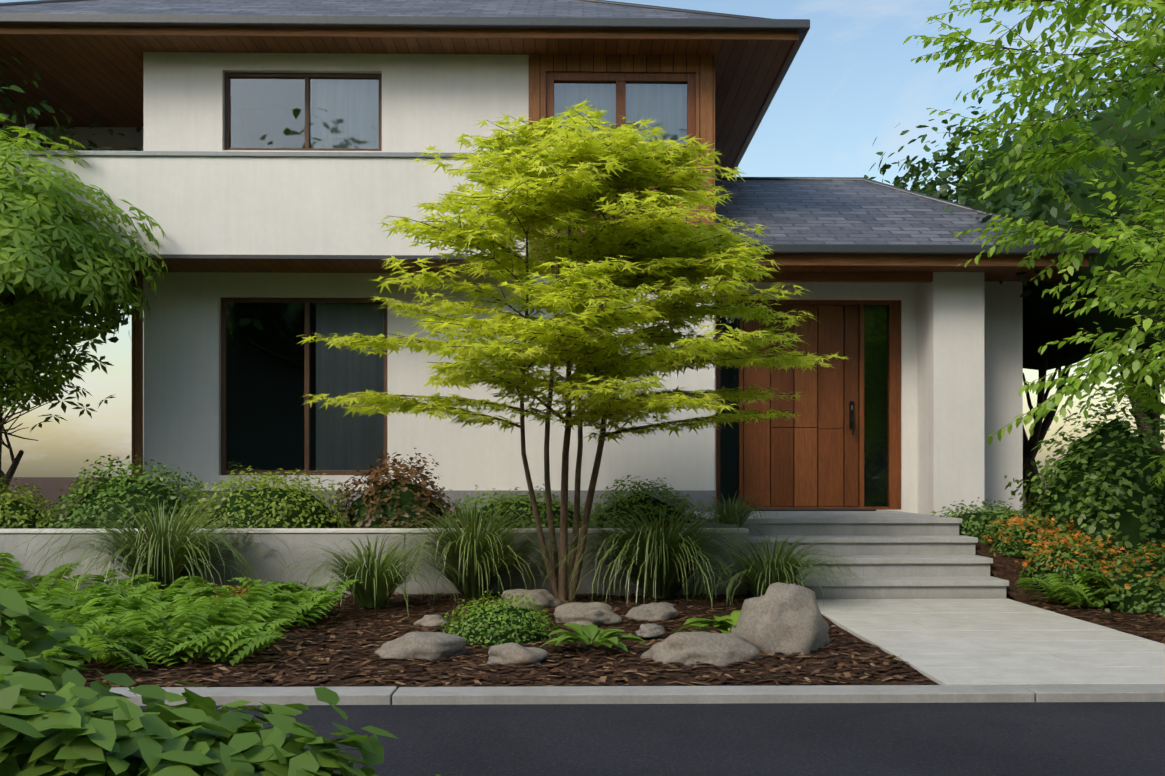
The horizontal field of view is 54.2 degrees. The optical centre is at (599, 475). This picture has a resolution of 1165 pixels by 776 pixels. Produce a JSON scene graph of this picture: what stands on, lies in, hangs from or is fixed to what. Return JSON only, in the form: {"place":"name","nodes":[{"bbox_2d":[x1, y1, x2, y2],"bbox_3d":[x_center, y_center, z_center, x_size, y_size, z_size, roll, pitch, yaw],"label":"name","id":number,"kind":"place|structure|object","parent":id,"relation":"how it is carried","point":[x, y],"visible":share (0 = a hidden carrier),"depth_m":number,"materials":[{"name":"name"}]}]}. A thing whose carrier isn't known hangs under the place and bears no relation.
{"place":"outdoors","nodes":[
{"label":"outdoors","id":0,"kind":"place"},
{"bbox_2d":[0,478,63,528],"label":"shrub bed","id":1,"kind":"object","parent":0,"point":[26,499],"depth_m":10.12,"materials":[{"name":"green plant"}]},
{"bbox_2d":[0,51,141,346],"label":"tree","id":2,"kind":"object","parent":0,"point":[49,134],"depth_m":12.30,"materials":[{"name":"green plant"}]},
{"bbox_2d":[0,114,167,494],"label":"tree","id":3,"kind":"object","parent":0,"point":[64,284],"depth_m":10.60,"materials":[{"name":"green plant"}]},
{"bbox_2d":[31,127,142,150],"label":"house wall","id":4,"kind":"structure","parent":0,"point":[104,137],"depth_m":14.46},
{"bbox_2d":[57,308,130,352],"bbox_3d":[-13.103,-3.780,21.370,8.320,9.563,9.098,0,0,-1],"label":"tree","id":5,"kind":"object","parent":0,"point":[70,348],"visible":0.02,"depth_m":24.01,"materials":[{"name":"green plant"}]},
{"bbox_2d":[33,455,212,528],"bbox_3d":[-4.304,0.213,10.481,1.747,0.810,1.397,0,0,-1],"label":"shrub bed","id":6,"kind":"object","parent":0,"point":[78,494],"depth_m":10.24,"materials":[{"name":"green plant"}]},
{"bbox_2d":[132,271,142,480],"bbox_3d":[-4.806,-0.755,11.839,0.088,2.770,0.090,0,0,-1],"label":"wooden post","id":7,"kind":"object","parent":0,"point":[137,386],"visible":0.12,"depth_m":11.79,"materials":[{"name":"brown wood"}]},
{"bbox_2d":[182,581,309,622],"bbox_3d":[-2.512,0.875,7.943,0.956,0.290,0.820,0,0,-1],"label":"fern","id":8,"kind":"object","parent":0,"point":[233,588],"depth_m":7.86,"materials":[{"name":"plant"}]},
{"bbox_2d":[0,155,528,255],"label":"balcony wall","id":9,"kind":"structure","parent":0,"point":[199,205],"depth_m":11.11,"materials":[{"name":"white paint"}]},
{"bbox_2d":[1,150,526,157],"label":"parapet cap","id":10,"kind":"object","parent":9,"relation":"on","point":[255,154],"visible":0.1,"depth_m":11.09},
{"bbox_2d":[33,258,530,272],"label":"soffit","id":11,"kind":"structure","parent":9,"relation":"attached to","point":[285,265],"depth_m":11.50,"materials":[{"name":"brown wood"}]},
{"bbox_2d":[61,254,528,259],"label":"soffit trim","id":12,"kind":"structure","parent":9,"relation":"attached to","point":[192,256],"depth_m":11.11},
{"bbox_2d":[173,465,358,527],"bbox_3d":[-2.965,0.259,10.364,1.771,0.707,1.262,0,0,-1],"label":"shrub bed","id":13,"kind":"object","parent":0,"point":[263,484],"depth_m":10.09,"materials":[{"name":"green plant"}]},
{"bbox_2d":[143,52,528,152],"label":"house wall","id":14,"kind":"structure","parent":0,"point":[441,102],"depth_m":11.94,"materials":[{"name":"white paint"}]},
{"bbox_2d":[225,72,381,150],"bbox_3d":[-3.113,-3.820,12.022,1.660,0.840,0.070,0,0,-1],"label":"window frame","id":15,"kind":"object","parent":14,"relation":"in","point":[229,76],"visible":0.62,"depth_m":11.99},
{"bbox_2d":[231,79,310,147],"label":"window pane","id":16,"kind":"structure","parent":15,"relation":"in","point":[235,114],"depth_m":13.59,"materials":[{"name":"glass"}]},
{"bbox_2d":[230,78,378,148],"bbox_3d":[-3.113,-3.820,12.022,1.615,0.795,0.001,0,0,-1],"label":"window glass","id":17,"kind":"object","parent":15,"relation":"in","point":[304,116],"visible":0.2,"depth_m":12.02,"materials":[{"name":"grey glass"}]},
{"bbox_2d":[311,79,378,148],"bbox_3d":[-2.614,-3.820,12.108,0.900,0.940,0.070,0,0,-1],"label":"curtain window","id":18,"kind":"structure","parent":15,"relation":"in","point":[339,118],"depth_m":12.11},
{"bbox_2d":[529,54,714,273],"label":"cladding","id":19,"kind":"structure","parent":14,"relation":"attached to","point":[702,67],"depth_m":11.96,"materials":[{"name":"brown wood"}]},
{"bbox_2d":[554,82,686,144],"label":"window glass","id":20,"kind":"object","parent":19,"relation":"attached to","point":[629,95],"depth_m":12.13,"materials":[{"name":"grey glass"}]},
{"bbox_2d":[546,72,695,151],"bbox_3d":[0.228,-3.820,12.031,1.580,0.840,0.100,0,0,-1],"label":"window frame","id":21,"kind":"object","parent":19,"relation":"attached to","point":[620,80],"visible":0.54,"depth_m":11.98,"materials":[{"name":"brown wood"}]},
{"bbox_2d":[0,0,738,18],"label":"house roof","id":22,"kind":"structure","parent":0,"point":[517,8],"depth_m":12.55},
{"bbox_2d":[0,0,770,18],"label":"house roof hips","id":23,"kind":"object","parent":22,"relation":"attached to","point":[595,1],"depth_m":12.67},
{"bbox_2d":[0,35,793,176],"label":"roof soffit","id":24,"kind":"structure","parent":22,"relation":"attached to","point":[87,80],"depth_m":12.07,"materials":[{"name":"brown wood"}]},
{"bbox_2d":[0,26,797,40],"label":"roof fascia","id":25,"kind":"structure","parent":22,"relation":"attached to","point":[400,33],"depth_m":11.44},
{"bbox_2d":[0,13,809,31],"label":"house gutter","id":26,"kind":"object","parent":25,"relation":"attached to","point":[395,22],"visible":1,"depth_m":11.35,"materials":[{"name":"grey metal"}]},
{"bbox_2d":[727,41,797,175],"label":"house fascia","id":27,"kind":"structure","parent":22,"relation":"attached to","point":[769,93],"depth_m":13.35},
{"bbox_2d":[729,32,807,175],"bbox_3d":[1.977,-4.533,16.265,0.098,0.095,9.502,0,0,-1],"label":"house gutter","id":28,"kind":"object","parent":27,"relation":"attached to","point":[801,36],"visible":0.19,"depth_m":13.33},
{"bbox_2d":[0,533,746,595],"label":"planter wall","id":29,"kind":"structure","parent":0,"point":[11,541],"depth_m":9.43,"materials":[{"name":"grey concrete"}]},
{"bbox_2d":[0,528,748,532],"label":"retaining wall cap","id":30,"kind":"object","parent":29,"relation":"on","point":[368,530],"visible":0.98,"depth_m":9.43,"materials":[{"name":"grey concrete"}]},
{"bbox_2d":[684,490,783,530],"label":"grass","id":31,"kind":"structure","parent":29,"relation":"on","point":[737,510],"depth_m":9.73,"materials":[{"name":"green plant"}]},
{"bbox_2d":[327,448,461,527],"bbox_3d":[-1.903,0.183,10.615,1.370,0.882,1.219,0,0,-1],"label":"shrub bed","id":32,"kind":"object","parent":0,"point":[373,479],"depth_m":10.36,"materials":[{"name":"plant"}]},
{"bbox_2d":[143,272,714,489],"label":"house wall","id":33,"kind":"structure","parent":0,"point":[182,376],"depth_m":11.94,"materials":[{"name":"white paint"}]},
{"bbox_2d":[221,298,386,474],"bbox_3d":[-3.103,-0.935,12.022,1.760,1.870,0.070,0,0,-1],"label":"window frame","id":34,"kind":"object","parent":33,"relation":"in","point":[306,302],"visible":0.73,"depth_m":11.99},
{"bbox_2d":[227,303,315,469],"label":"window pane","id":35,"kind":"structure","parent":34,"relation":"in","point":[253,419],"depth_m":13.64,"materials":[{"name":"black glass"}]},
{"bbox_2d":[227,303,383,469],"bbox_3d":[-3.103,-0.935,12.022,1.710,1.820,0.001,0,0,-1],"label":"window glass","id":36,"kind":"object","parent":34,"relation":"in","point":[264,345],"depth_m":12.02,"materials":[{"name":"black glass"}]},
{"bbox_2d":[316,303,383,469],"bbox_3d":[-2.539,-0.935,12.110,0.950,1.970,0.067,0,0,-1],"label":"curtain window","id":37,"kind":"structure","parent":34,"relation":"in","point":[351,309],"depth_m":12.11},
{"bbox_2d":[425,483,599,527],"bbox_3d":[-0.750,0.335,10.555,1.722,0.521,1.195,0,0,-1],"label":"shrub bed","id":38,"kind":"object","parent":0,"point":[516,498],"depth_m":10.30,"materials":[{"name":"green plant"}]},
{"bbox_2d":[4,477,1049,686],"bbox_3d":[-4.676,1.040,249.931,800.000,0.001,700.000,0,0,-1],"label":"ground sheet","id":39,"kind":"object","parent":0,"point":[50,487],"depth_m":89.09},
{"bbox_2d":[0,584,166,715],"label":"shrub","id":40,"kind":"object","parent":39,"relation":"on","point":[14,603],"visible":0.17,"depth_m":2.69,"materials":[{"name":"green plant"}]},
{"bbox_2d":[0,666,440,775],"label":"shrub","id":41,"kind":"object","parent":39,"relation":"on","point":[55,734],"visible":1,"depth_m":2.17,"materials":[{"name":"green plant"}]},
{"bbox_2d":[172,490,715,525],"bbox_3d":[-1.771,0.395,11.955,6.000,0.470,0.075,0,0,-1],"label":"wall base","id":42,"kind":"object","parent":39,"relation":"on","point":[701,495],"depth_m":11.94,"materials":[{"name":"grey concrete"}]},
{"bbox_2d":[18,592,1164,689],"bbox_3d":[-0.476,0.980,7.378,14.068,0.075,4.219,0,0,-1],"label":"wood chips","id":43,"kind":"object","parent":39,"relation":"on","point":[319,659],"visible":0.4,"depth_m":6.02,"materials":[{"name":"brown wood"}]},
{"bbox_2d":[0,552,93,589],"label":"fern","id":44,"kind":"object","parent":43,"relation":"on","point":[13,573],"visible":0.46,"depth_m":8.78,"materials":[{"name":"green plant"}]},
{"bbox_2d":[0,487,312,594],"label":"grass","id":45,"kind":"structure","parent":43,"relation":"on","point":[162,556],"depth_m":8.72,"materials":[{"name":"green plant"}]},
{"bbox_2d":[0,568,361,669],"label":"fern","id":46,"kind":"object","parent":43,"relation":"on","point":[191,620],"visible":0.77,"depth_m":6.48,"materials":[{"name":"green plant"}]},
{"bbox_2d":[265,535,473,616],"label":"grass","id":47,"kind":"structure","parent":43,"relation":"on","point":[375,588],"depth_m":8.35,"materials":[{"name":"green plant"}]},
{"bbox_2d":[375,631,466,659],"bbox_3d":[-0.978,0.931,6.258,0.494,0.153,0.309,0,0,-1],"label":"rock","id":48,"kind":"object","parent":43,"relation":"on","point":[416,645],"visible":0.88,"depth_m":6.15,"materials":[{"name":"grey stone"}]},
{"bbox_2d":[414,614,448,626],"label":"rock","id":49,"kind":"object","parent":43,"relation":"on","point":[436,620],"visible":0.9,"depth_m":7.41,"materials":[{"name":"grey stone"}]},
{"bbox_2d":[342,488,600,604],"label":"grass","id":50,"kind":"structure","parent":43,"relation":"on","point":[478,555],"depth_m":8.98,"materials":[{"name":"green plant"}]},
{"bbox_2d":[440,591,563,646],"bbox_3d":[-0.588,0.862,6.857,0.809,0.325,0.732,0,0,-1],"label":"boxwood shrub","id":51,"kind":"object","parent":43,"relation":"on","point":[536,614],"depth_m":6.71,"materials":[{"name":"green plant"}]},
{"bbox_2d":[487,642,547,665],"bbox_3d":[-0.443,0.936,5.997,0.323,0.127,0.240,0,0,20],"label":"rock","id":52,"kind":"object","parent":43,"relation":"on","point":[511,653],"visible":0.96,"depth_m":5.91,"materials":[{"name":"grey stone"}]},
{"bbox_2d":[501,589,562,609],"bbox_3d":[-0.526,0.926,8.461,0.508,0.167,0.341,0,0,-1],"label":"rock","id":53,"kind":"object","parent":43,"relation":"on","point":[546,599],"visible":0.46,"depth_m":8.39,"materials":[{"name":"grey stone"}]},
{"bbox_2d":[553,602,621,625],"bbox_3d":[-0.099,0.930,7.637,0.388,0.157,0.389,0,0,-32],"label":"rock","id":54,"kind":"object","parent":43,"relation":"on","point":[595,613],"visible":0.85,"depth_m":7.53,"materials":[{"name":"grey stone"}]},
{"bbox_2d":[539,623,648,651],"bbox_3d":[-0.055,0.903,6.266,0.526,0.133,0.547,0,0,-42],"label":"hosta","id":55,"kind":"object","parent":43,"relation":"on","point":[590,634],"visible":0.94,"depth_m":6.29,"materials":[{"name":"green plant"}]},
{"bbox_2d":[635,623,665,637],"bbox_3d":[0.321,0.952,6.987,0.180,0.081,0.152,0,0,-22],"label":"rock","id":56,"kind":"object","parent":43,"relation":"on","point":[651,630],"visible":1,"depth_m":6.94,"materials":[{"name":"grey stone"}]},
{"bbox_2d":[625,602,678,621],"bbox_3d":[0.362,0.941,7.851,0.374,0.123,0.276,0,0,-1],"label":"rock","id":57,"kind":"object","parent":43,"relation":"on","point":[660,611],"visible":0.9,"depth_m":7.75,"materials":[{"name":"grey stone"}]},
{"bbox_2d":[509,497,800,606],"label":"grass","id":58,"kind":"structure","parent":43,"relation":"on","point":[658,567],"depth_m":8.84,"materials":[{"name":"green plant"}]},
{"bbox_2d":[640,631,759,665],"bbox_3d":[0.535,0.917,6.027,0.631,0.187,0.390,0,0,-1],"label":"rock","id":59,"kind":"object","parent":43,"relation":"on","point":[707,648],"visible":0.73,"depth_m":5.92,"materials":[{"name":"grey stone"}]},
{"bbox_2d":[674,610,740,633],"bbox_3d":[0.751,0.898,6.755,0.583,0.157,0.594,0,0,-27],"label":"hosta","id":60,"kind":"object","parent":43,"relation":"on","point":[722,624],"visible":0.46,"depth_m":6.72,"materials":[{"name":"green plant"}]},
{"bbox_2d":[678,530,877,605],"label":"grass","id":61,"kind":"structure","parent":43,"relation":"on","point":[783,571],"depth_m":8.54,"materials":[{"name":"green plant"}]},
{"bbox_2d":[731,582,829,654],"bbox_3d":[1.036,0.837,6.543,0.528,0.442,0.583,0,0,28],"label":"boulder","id":62,"kind":"object","parent":43,"relation":"on","point":[779,617],"visible":0.85,"depth_m":6.36,"materials":[{"name":"grey stone"}]},
{"bbox_2d":[41,684,1164,705],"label":"road kerb","id":63,"kind":"structure","parent":39,"relation":"on","point":[380,695],"depth_m":5.13,"materials":[{"name":"concrete"}]},
{"bbox_2d":[691,519,958,535],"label":"porch slab","id":64,"kind":"structure","parent":39,"relation":"on","point":[920,529],"depth_m":10.02,"materials":[{"name":"grey concrete"}]},
{"bbox_2d":[687,510,961,523],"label":"porch floor","id":65,"kind":"structure","parent":64,"relation":"on","point":[849,517],"depth_m":10.22,"materials":[{"name":"grey concrete"}]},
{"bbox_2d":[744,508,875,510],"bbox_3d":[2.235,0.370,12.185,1.360,0.016,0.430,0,0,-1],"label":"threshold","id":66,"kind":"object","parent":65,"relation":"on","point":[818,509],"visible":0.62,"depth_m":12.00,"materials":[{"name":"brown wood"}]},
{"bbox_2d":[917,272,983,555],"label":"porch column","id":67,"kind":"structure","parent":64,"relation":"on","point":[950,387],"depth_m":11.98,"materials":[{"name":"white paint"}]},
{"bbox_2d":[715,281,1022,516],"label":"wall","id":68,"kind":"structure","parent":39,"relation":"on","point":[1003,350],"depth_m":12.56,"materials":[{"name":"white paint"}]},
{"bbox_2d":[716,300,900,509],"bbox_3d":[2.310,-0.778,12.602,2.054,2.315,0.100,0,0,-1],"label":"door frame","id":69,"kind":"object","parent":68,"relation":"attached to","point":[894,404],"visible":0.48,"depth_m":12.57,"materials":[{"name":"brown wood"}]},
{"bbox_2d":[720,316,738,505],"bbox_3d":[1.439,-0.768,12.585,0.211,2.235,0.001,0,0,-1],"label":"sidelight window","id":70,"kind":"structure","parent":69,"relation":"on","point":[728,429],"depth_m":12.59,"materials":[{"name":"black glass"}]},
{"bbox_2d":[743,305,857,505],"bbox_3d":[2.232,-0.768,12.596,1.270,2.225,0.052,0,0,-1],"label":"door leaf","id":71,"kind":"object","parent":69,"relation":"in","point":[767,463],"visible":0.83,"depth_m":12.57,"materials":[{"name":"brown wood"}]},
{"bbox_2d":[770,305,843,505],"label":"door grooves","id":72,"kind":"object","parent":71,"relation":"attached to","point":[817,411],"depth_m":12.61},
{"bbox_2d":[849,401,853,434],"bbox_3d":[2.788,-0.630,12.534,0.050,0.380,0.096,0,0,-1],"label":"door handle","id":73,"kind":"object","parent":71,"relation":"attached to","point":[851,414],"visible":1,"depth_m":12.55,"materials":[{"name":"black metal"}]},
{"bbox_2d":[864,305,887,506],"bbox_3d":[3.067,-0.768,12.617,0.280,2.235,0.001,0,0,-1],"label":"sidelight window","id":74,"kind":"structure","parent":69,"relation":"on","point":[877,402],"depth_m":12.62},
{"bbox_2d":[747,582,1005,598],"bbox_3d":[2.222,0.927,9.495,1.970,0.105,1.050,0,0,-1],"label":"porch step","id":75,"kind":"object","parent":39,"relation":"on","point":[932,592],"visible":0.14,"depth_m":8.97,"materials":[{"name":"concrete"}]},
{"bbox_2d":[747,543,974,554],"bbox_3d":[2.215,0.777,9.845,1.970,0.405,0.350,0,0,-1],"label":"porch step","id":76,"kind":"object","parent":75,"relation":"on","point":[903,548],"depth_m":9.67,"materials":[{"name":"concrete"}]},
{"bbox_2d":[747,535,977,542],"bbox_3d":[2.221,0.552,9.816,1.990,0.045,0.348,0,0,-1],"label":"stair tread","id":77,"kind":"object","parent":76,"relation":"on","point":[910,539],"visible":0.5,"depth_m":9.65,"materials":[{"name":"grey concrete"}]},
{"bbox_2d":[747,564,989,593],"bbox_3d":[2.219,0.852,9.670,1.970,0.255,0.700,0,0,-1],"label":"porch step","id":78,"kind":"object","parent":75,"relation":"on","point":[893,570],"visible":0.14,"depth_m":9.32,"materials":[{"name":"concrete"}]},
{"bbox_2d":[747,555,992,563],"bbox_3d":[2.228,0.702,9.481,1.990,0.045,0.378,0,0,-1],"label":"stair tread","id":79,"kind":"object","parent":78,"relation":"on","point":[920,559],"visible":0.6,"depth_m":9.30,"materials":[{"name":"grey concrete"}]},
{"bbox_2d":[750,576,1008,586],"bbox_3d":[2.234,0.852,9.131,1.990,0.045,0.378,0,0,-1],"label":"stair tread","id":80,"kind":"object","parent":75,"relation":"on","point":[941,581],"visible":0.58,"depth_m":8.96,"materials":[{"name":"grey concrete"}]},
{"bbox_2d":[816,599,1164,685],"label":"walkway pavers","id":81,"kind":"object","parent":39,"relation":"on","point":[975,642],"visible":0.83,"depth_m":6.64,"materials":[{"name":"grey concrete"}]},
{"bbox_2d":[864,44,1164,449],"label":"tree","id":82,"kind":"object","parent":39,"relation":"on","point":[1057,107],"depth_m":15.53,"materials":[{"name":"green plant"}]},
{"bbox_2d":[975,540,1164,643],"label":"bed mulch","id":83,"kind":"object","parent":39,"relation":"on","point":[1005,567],"visible":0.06,"depth_m":8.88,"materials":[{"name":"brown wood"}]},
{"bbox_2d":[929,497,1043,542],"bbox_3d":[3.612,0.423,10.524,1.423,0.442,1.260,0,0,-1],"label":"shrub","id":84,"kind":"object","parent":83,"relation":"on","point":[997,511],"depth_m":10.29,"materials":[{"name":"green plant"}]},
{"bbox_2d":[981,515,1076,558],"bbox_3d":[3.716,0.528,9.812,0.791,0.381,0.773,0,0,-1],"label":"shrub","id":85,"kind":"object","parent":83,"relation":"on","point":[1017,527],"depth_m":9.63,"materials":[{"name":"green plant"}]},
{"bbox_2d":[1015,530,1127,591],"bbox_3d":[3.790,0.676,9.097,0.902,0.491,0.944,0,0,-1],"label":"shrub","id":86,"kind":"object","parent":83,"relation":"on","point":[1065,557],"depth_m":8.95,"materials":[{"name":"green plant"}]},
{"bbox_2d":[1004,383,1164,561],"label":"shrub","id":87,"kind":"object","parent":83,"relation":"on","point":[1116,492],"depth_m":9.77,"materials":[{"name":"green plant"}]},
{"bbox_2d":[1014,571,1164,607],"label":"fern","id":88,"kind":"object","parent":83,"relation":"on","point":[1087,583],"visible":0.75,"depth_m":8.44,"materials":[{"name":"green plant"}]},
{"bbox_2d":[1081,540,1164,616],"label":"shrub","id":89,"kind":"object","parent":83,"relation":"on","point":[1122,576],"depth_m":8.18,"materials":[{"name":"green plant"}]},
{"bbox_2d":[299,99,846,601],"bbox_3d":[-0.123,-0.928,8.914,4.230,3.874,4.275,0,0,-1],"label":"maple","id":90,"kind":"object","parent":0,"point":[683,281],"depth_m":8.16,"materials":[{"name":"green plant"}]},
{"bbox_2d":[0,0,1164,476],"label":"sky","id":91,"kind":"structure","parent":0,"point":[852,79],"materials":[{"name":"blue"}]},
{"bbox_2d":[571,475,710,527],"bbox_3d":[0.394,0.299,10.359,1.325,0.613,1.076,0,0,-1],"label":"shrub bed","id":92,"kind":"object","parent":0,"point":[619,498],"depth_m":10.19,"materials":[{"name":"green plant"}]},
{"bbox_2d":[140,702,1164,775],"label":"road asphalt","id":93,"kind":"structure","parent":0,"point":[961,739],"depth_m":4.43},
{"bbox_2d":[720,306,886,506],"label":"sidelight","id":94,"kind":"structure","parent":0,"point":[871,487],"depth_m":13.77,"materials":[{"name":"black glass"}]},
{"bbox_2d":[715,272,932,282],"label":"house entry beam","id":95,"kind":"structure","parent":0,"point":[889,277],"depth_m":11.96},
{"bbox_2d":[708,180,1074,244],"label":"house roof","id":96,"kind":"structure","parent":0,"point":[823,212],"depth_m":12.75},
{"bbox_2d":[715,177,1065,236],"bbox_3d":[3.567,-3.084,13.723,5.223,1.603,1.603,0,0,40],"label":"roof ridge cap","id":97,"kind":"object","parent":96,"relation":"attached to","point":[879,184],"depth_m":14.60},
{"bbox_2d":[736,254,1088,266],"bbox_3d":[3.073,-2.195,11.521,3.790,0.150,0.030,0,0,-1],"label":"fascia board","id":98,"kind":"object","parent":96,"relation":"attached to","point":[891,260],"depth_m":11.51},
{"bbox_2d":[743,266,1074,281],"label":"house entry soffit","id":99,"kind":"structure","parent":98,"relation":"attached to","point":[999,273],"depth_m":11.84,"materials":[{"name":"brown wood"}]},
{"bbox_2d":[744,244,1100,255],"bbox_3d":[3.109,-2.270,11.452,3.880,0.090,0.110,0,0,-1],"label":"roof gutter","id":100,"kind":"object","parent":98,"relation":"attached to","point":[864,249],"visible":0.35,"depth_m":11.40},
{"bbox_2d":[874,106,1113,516],"bbox_3d":[5.363,-1.816,14.490,4.596,5.630,5.259,0,0,-1],"label":"tree","id":101,"kind":"object","parent":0,"point":[1043,324],"depth_m":14.06,"materials":[{"name":"green plant"}]},
{"bbox_2d":[903,0,1164,490],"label":"tree","id":102,"kind":"object","parent":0,"point":[1147,45],"depth_m":8.07,"materials":[{"name":"green plant"}]},
{"bbox_2d":[1032,267,1085,288],"bbox_3d":[4.897,-2.195,14.922,0.030,0.150,6.700,0,0,-1],"label":"branch","id":103,"kind":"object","parent":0,"point":[1034,286],"depth_m":12.28,"materials":[{"name":"brown wood"}]},
{"bbox_2d":[954,6,1164,356],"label":"tree","id":104,"kind":"object","parent":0,"point":[997,63],"depth_m":18.60,"materials":[{"name":"green plant"}]},
{"bbox_2d":[975,19,1164,459],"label":"tree","id":105,"kind":"object","parent":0,"point":[1110,322],"depth_m":11.93,"materials":[{"name":"green plant"}]},
{"bbox_2d":[1122,103,1164,224],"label":"tree","id":106,"kind":"object","parent":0,"point":[1124,169],"visible":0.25,"depth_m":11.06,"materials":[{"name":"green plant"}]}
]}

